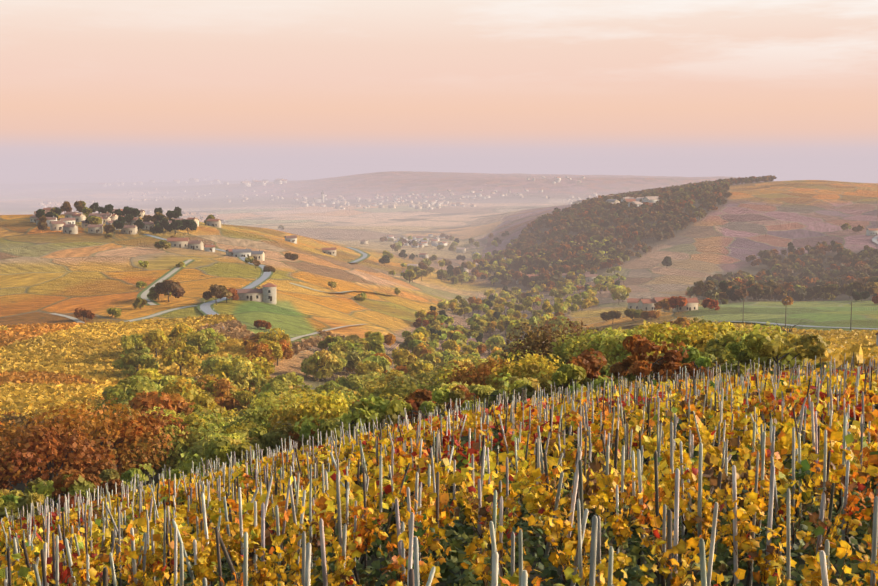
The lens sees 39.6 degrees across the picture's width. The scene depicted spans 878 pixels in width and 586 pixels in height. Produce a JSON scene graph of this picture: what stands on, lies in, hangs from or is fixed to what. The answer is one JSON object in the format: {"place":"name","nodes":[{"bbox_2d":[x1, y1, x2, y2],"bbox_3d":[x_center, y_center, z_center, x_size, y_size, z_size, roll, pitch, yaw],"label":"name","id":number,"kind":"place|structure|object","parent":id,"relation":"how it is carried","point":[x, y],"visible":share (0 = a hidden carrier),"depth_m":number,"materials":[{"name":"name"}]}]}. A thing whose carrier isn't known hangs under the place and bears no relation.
{"place":"outdoors","nodes":[
{"label":"outdoors","id":0,"kind":"place"},
{"bbox_2d":[0,164,877,585],"bbox_3d":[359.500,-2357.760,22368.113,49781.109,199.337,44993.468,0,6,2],"label":"terrain","id":1,"kind":"structure","parent":0,"point":[46,274],"depth_m":1293.21,"materials":[{"name":"plant"}]},
{"bbox_2d":[0,352,877,585],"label":"vineyard stakes","id":2,"kind":"object","parent":1,"relation":"on","point":[414,574],"visible":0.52,"depth_m":22.01,"materials":[{"name":"grey wood"}]},
{"bbox_2d":[0,363,877,585],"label":"vineyard leaves","id":3,"kind":"object","parent":2,"relation":"attached to","point":[324,503],"visible":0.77,"depth_m":22.66,"materials":[{"name":"yellow plant"}]},
{"bbox_2d":[0,314,877,422],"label":"distant vineyard","id":4,"kind":"object","parent":1,"relation":"on","point":[52,364],"visible":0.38,"depth_m":340.06,"materials":[{"name":"yellow plant"}]},
{"bbox_2d":[0,393,877,585],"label":"stems","id":5,"kind":"object","parent":1,"relation":"on","point":[460,530],"visible":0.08,"depth_m":19.64,"materials":[{"name":"brown plant"}]},
{"bbox_2d":[0,175,877,522],"bbox_3d":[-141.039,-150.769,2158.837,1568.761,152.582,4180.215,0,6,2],"label":"trees","id":6,"kind":"object","parent":1,"relation":"on","point":[152,421],"depth_m":221.33,"materials":[{"name":"green plant"}]},
{"bbox_2d":[30,163,877,349],"bbox_3d":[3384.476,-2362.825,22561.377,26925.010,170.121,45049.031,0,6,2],"label":"buildings","id":7,"kind":"structure","parent":1,"relation":"on","point":[266,293],"depth_m":1126.22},
{"bbox_2d":[574,298,851,329],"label":"utility poles","id":8,"kind":"object","parent":1,"relation":"on","point":[785,313],"visible":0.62,"depth_m":424.97,"materials":[{"name":"wood"}]},
{"bbox_2d":[0,0,877,164],"label":"sky","id":9,"kind":"structure","parent":0,"point":[120,82],"materials":[{"name":"pink"}]},
{"bbox_2d":[50,234,877,340],"bbox_3d":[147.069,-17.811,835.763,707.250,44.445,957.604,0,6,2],"label":"roads","id":10,"kind":"structure","parent":0,"point":[205,308],"depth_m":541.91,"materials":[{"name":"grey asphalt"}]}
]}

